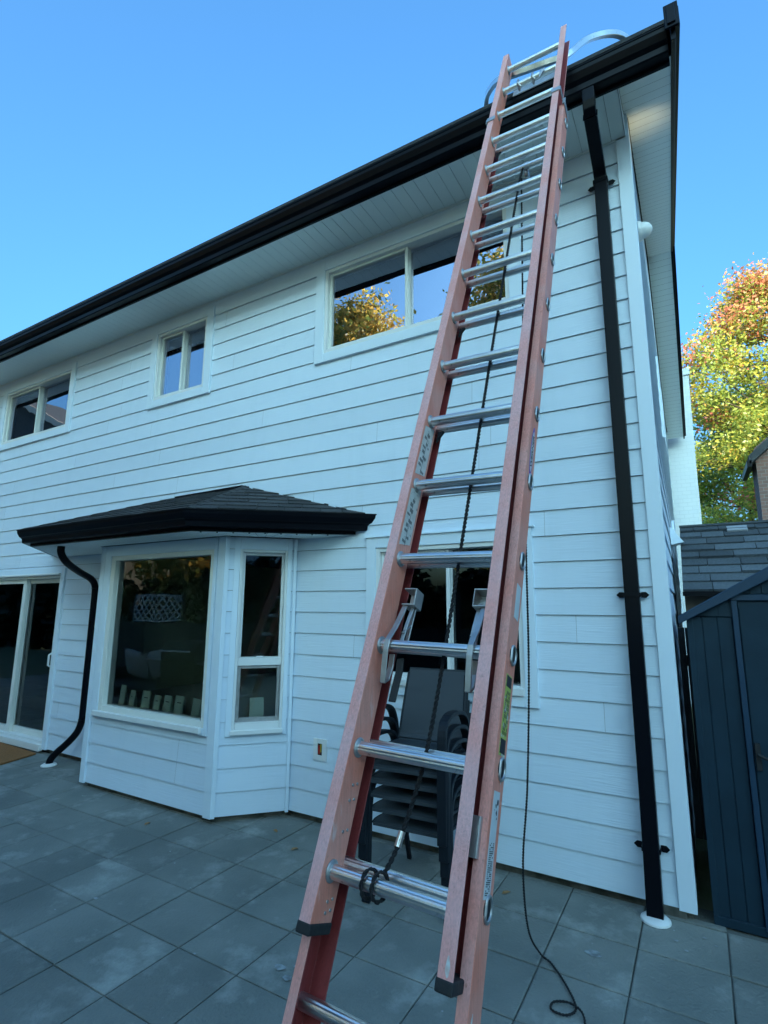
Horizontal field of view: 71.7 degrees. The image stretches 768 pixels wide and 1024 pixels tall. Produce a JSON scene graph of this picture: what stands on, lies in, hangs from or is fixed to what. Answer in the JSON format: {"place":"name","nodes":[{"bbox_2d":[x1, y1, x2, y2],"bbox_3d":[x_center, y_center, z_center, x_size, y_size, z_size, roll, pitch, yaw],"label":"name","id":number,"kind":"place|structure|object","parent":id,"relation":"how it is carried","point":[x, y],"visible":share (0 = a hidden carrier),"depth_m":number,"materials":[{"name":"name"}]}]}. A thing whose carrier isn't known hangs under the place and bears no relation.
{"place":"outdoors","nodes":[
{"label":"outdoors","id":0,"kind":"place"},
{"bbox_2d":[0,742,767,1023],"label":"patio","id":1,"kind":"structure","parent":0,"point":[71,846],"depth_m":2.77,"materials":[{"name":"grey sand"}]},
{"bbox_2d":[0,742,35,764],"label":"doormat","id":2,"kind":"object","parent":1,"relation":"on","point":[9,753],"visible":1,"depth_m":6.10,"materials":[{"name":"brown fabric"}]},
{"bbox_2d":[94,897,717,980],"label":"paint spots","id":3,"kind":"object","parent":1,"relation":"on","point":[594,953],"visible":0.85,"depth_m":2.63,"materials":[{"name":"grey paint"}]},
{"bbox_2d":[361,770,462,903],"bbox_3d":[0.266,1.883,3.333,0.564,0.867,0.642,-5,-11,26],"label":"patio chair","id":4,"kind":"object","parent":1,"relation":"on","point":[414,826],"visible":0.23,"depth_m":3.14,"materials":[{"name":"plastic"}]},
{"bbox_2d":[368,758,460,864],"bbox_3d":[0.259,1.801,3.339,0.564,0.867,0.642,-5,-11,26],"label":"patio chair","id":5,"kind":"object","parent":4,"relation":"on","point":[419,812],"visible":0.12,"depth_m":3.13,"materials":[{"name":"plastic"}]},
{"bbox_2d":[359,713,470,887],"bbox_3d":[0.251,1.718,3.344,0.564,0.867,0.642,-5,-11,26],"label":"patio chair","id":6,"kind":"object","parent":5,"relation":"on","point":[405,795],"visible":0.12,"depth_m":3.13,"materials":[{"name":"plastic"}]},
{"bbox_2d":[358,700,469,878],"bbox_3d":[0.244,1.636,3.350,0.564,0.867,0.642,-5,-11,26],"label":"patio chair","id":7,"kind":"object","parent":6,"relation":"on","point":[401,780],"visible":0.24,"depth_m":3.12,"materials":[{"name":"plastic"}]},
{"bbox_2d":[358,693,468,863],"bbox_3d":[0.237,1.554,3.355,0.564,0.867,0.642,-5,-11,26],"label":"patio chair","id":8,"kind":"object","parent":7,"relation":"on","point":[391,766],"visible":0.29,"depth_m":3.12,"materials":[{"name":"plastic"}]},
{"bbox_2d":[361,667,469,847],"bbox_3d":[0.230,1.471,3.360,0.564,0.867,0.642,-5,-11,26],"label":"patio chair","id":9,"kind":"object","parent":8,"relation":"on","point":[418,702],"visible":0.49,"depth_m":3.57,"materials":[{"name":"plastic"}]},
{"bbox_2d":[282,24,628,1023],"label":"extension ladder","id":10,"kind":"object","parent":1,"relation":"on","point":[462,906],"visible":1,"depth_m":1.67,"materials":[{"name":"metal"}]},
{"bbox_2d":[678,567,767,937],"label":"garden shed","id":11,"kind":"structure","parent":1,"relation":"on","point":[727,630],"depth_m":2.99,"materials":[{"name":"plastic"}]},
{"bbox_2d":[737,602,767,879],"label":"door","id":12,"kind":"structure","parent":11,"relation":"in","point":[753,616],"depth_m":2.97,"materials":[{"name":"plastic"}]},
{"bbox_2d":[0,0,767,523],"label":"sky","id":13,"kind":"structure","parent":0,"point":[135,135],"materials":[{"name":"blue"}]},
{"bbox_2d":[5,703,767,918],"bbox_3d":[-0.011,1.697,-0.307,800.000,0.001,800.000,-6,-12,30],"label":"ground","id":14,"kind":"structure","parent":0,"point":[704,895],"depth_m":3.62,"materials":[{"name":"soil"}]},
{"bbox_2d":[0,0,697,928],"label":"house","id":15,"kind":"structure","parent":14,"relation":"on","point":[216,540],"depth_m":4.50,"materials":[{"name":"paint"}]},
{"bbox_2d":[0,567,66,751],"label":"sliding door","id":16,"kind":"structure","parent":15,"relation":"in","point":[33,739],"depth_m":6.72,"materials":[{"name":"white plastic"}]},
{"bbox_2d":[0,362,77,451],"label":"window","id":17,"kind":"structure","parent":15,"relation":"in","point":[69,372],"depth_m":7.63,"materials":[{"name":"white plastic"}]},
{"bbox_2d":[118,685,127,705],"bbox_3d":[-2.529,1.782,5.162,0.108,0.195,0.052,-8,-13,37],"label":"greeting card","id":18,"kind":"object","parent":15,"relation":"in","point":[123,698],"visible":0.85,"depth_m":5.15,"materials":[{"name":"paper"}]},
{"bbox_2d":[128,690,136,706],"bbox_3d":[-2.404,1.791,5.095,0.097,0.155,0.052,-7,-13,37],"label":"greeting card","id":19,"kind":"object","parent":15,"relation":"in","point":[133,699],"visible":0.8,"depth_m":5.08,"materials":[{"name":"paper"}]},
{"bbox_2d":[140,690,152,708],"bbox_3d":[-2.230,1.770,4.999,0.133,0.165,0.052,-6,-12,33],"label":"greeting card","id":20,"kind":"object","parent":15,"relation":"in","point":[146,702],"visible":0.8,"depth_m":4.99,"materials":[{"name":"paper"}]},
{"bbox_2d":[90,537,218,735],"bbox_3d":[-2.120,1.099,4.911,1.600,1.638,0.155,-6,-12,30],"label":"window","id":21,"kind":"structure","parent":15,"relation":"in","point":[102,705],"depth_m":5.02,"materials":[{"name":"beige plastic"}]},
{"bbox_2d":[152,695,162,710],"bbox_3d":[-2.092,1.768,4.917,0.104,0.140,0.052,-7,-12,34],"label":"greeting card","id":22,"kind":"object","parent":15,"relation":"in","point":[157,704],"visible":0.85,"depth_m":4.91,"materials":[{"name":"paper"}]},
{"bbox_2d":[162,695,173,712],"bbox_3d":[-1.964,1.750,4.840,0.110,0.150,0.056,-6,-12,30],"label":"greeting card","id":23,"kind":"object","parent":15,"relation":"in","point":[168,706],"visible":0.85,"depth_m":4.83,"materials":[{"name":"paper"}]},
{"bbox_2d":[173,695,185,714],"bbox_3d":[-1.827,1.731,4.760,0.120,0.160,0.055,-6,-12,30],"label":"greeting card","id":24,"kind":"object","parent":15,"relation":"in","point":[179,706],"visible":0.85,"depth_m":4.75,"materials":[{"name":"paper"}]},
{"bbox_2d":[146,305,215,409],"bbox_3d":[-2.295,-1.731,6.100,1.045,1.020,0.140,-6,-12,30],"label":"window","id":25,"kind":"structure","parent":15,"relation":"in","point":[183,327],"depth_m":6.11,"materials":[{"name":"white plastic"}]},
{"bbox_2d":[191,698,201,716],"bbox_3d":[-1.631,1.714,4.641,0.130,0.155,0.051,-8,-13,39],"label":"greeting card","id":26,"kind":"object","parent":15,"relation":"in","point":[196,707],"visible":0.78,"depth_m":4.63,"materials":[{"name":"paper"}]},
{"bbox_2d":[249,697,263,716],"bbox_3d":[-1.097,1.688,4.571,0.120,0.180,0.024,3,-11,-16],"label":"photo card","id":27,"kind":"object","parent":15,"relation":"in","point":[256,706],"visible":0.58,"depth_m":4.56,"materials":[{"name":"paper"}]},
{"bbox_2d":[225,537,292,736],"bbox_3d":[-1.067,1.044,4.567,0.489,1.638,0.142,3,-11,-16],"label":"window","id":28,"kind":"structure","parent":15,"relation":"in","point":[235,726],"depth_m":4.52,"materials":[{"name":"white plastic"}]},
{"bbox_2d":[314,191,521,364],"bbox_3d":[0.231,-1.969,4.644,1.975,1.040,0.140,-6,-12,30],"label":"window","id":29,"kind":"structure","parent":15,"relation":"in","point":[392,289],"depth_m":4.69,"materials":[{"name":"white plastic"}]},
{"bbox_2d":[365,527,539,708],"bbox_3d":[0.467,0.765,3.988,1.354,1.210,0.160,-6,-12,30],"label":"window","id":30,"kind":"structure","parent":15,"relation":"in","point":[480,539],"depth_m":3.90,"materials":[{"name":"white plastic"}]},
{"bbox_2d":[655,357,666,456],"bbox_3d":[3.403,-1.279,6.634,0.152,1.000,0.901,-6,-12,30],"label":"window","id":31,"kind":"structure","parent":15,"relation":"in","point":[657,369],"depth_m":6.26,"materials":[{"name":"white plastic"}]},
{"bbox_2d":[673,565,682,627],"bbox_3d":[3.191,1.167,5.838,0.152,1.100,0.901,-6,-12,30],"label":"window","id":32,"kind":"structure","parent":15,"relation":"in","point":[679,609],"depth_m":5.47,"materials":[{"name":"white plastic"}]},
{"bbox_2d":[677,627,706,839],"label":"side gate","id":33,"kind":"structure","parent":15,"relation":"attached to","point":[690,723],"depth_m":4.14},
{"bbox_2d":[667,367,701,627],"bbox_3d":[6.079,0.382,10.863,0.835,6.630,0.760,-6,-12,30],"label":"chimney","id":34,"kind":"object","parent":14,"relation":"on","point":[684,484],"visible":0.33,"depth_m":10.68,"materials":[{"name":"paint"}]},
{"bbox_2d":[679,520,767,610],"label":"outbuilding","id":35,"kind":"structure","parent":14,"relation":"on","point":[717,558],"depth_m":4.81,"materials":[{"name":"dark blue-grey plastic siding"},{"name":"grey shingle"}]},
{"bbox_2d":[680,252,767,523],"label":"maple tree","id":36,"kind":"object","parent":14,"relation":"on","point":[746,300],"visible":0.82,"depth_m":16.35,"materials":[{"name":"orange plant"}]},
{"bbox_2d":[692,370,767,523],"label":"leafy tree","id":37,"kind":"object","parent":14,"relation":"on","point":[707,486],"visible":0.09,"depth_m":19.52,"materials":[{"name":"green plant"}]},
{"bbox_2d":[742,437,767,520],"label":"brick house","id":38,"kind":"structure","parent":0,"point":[756,464],"depth_m":11.69,"materials":[{"name":"brick"}]}
]}

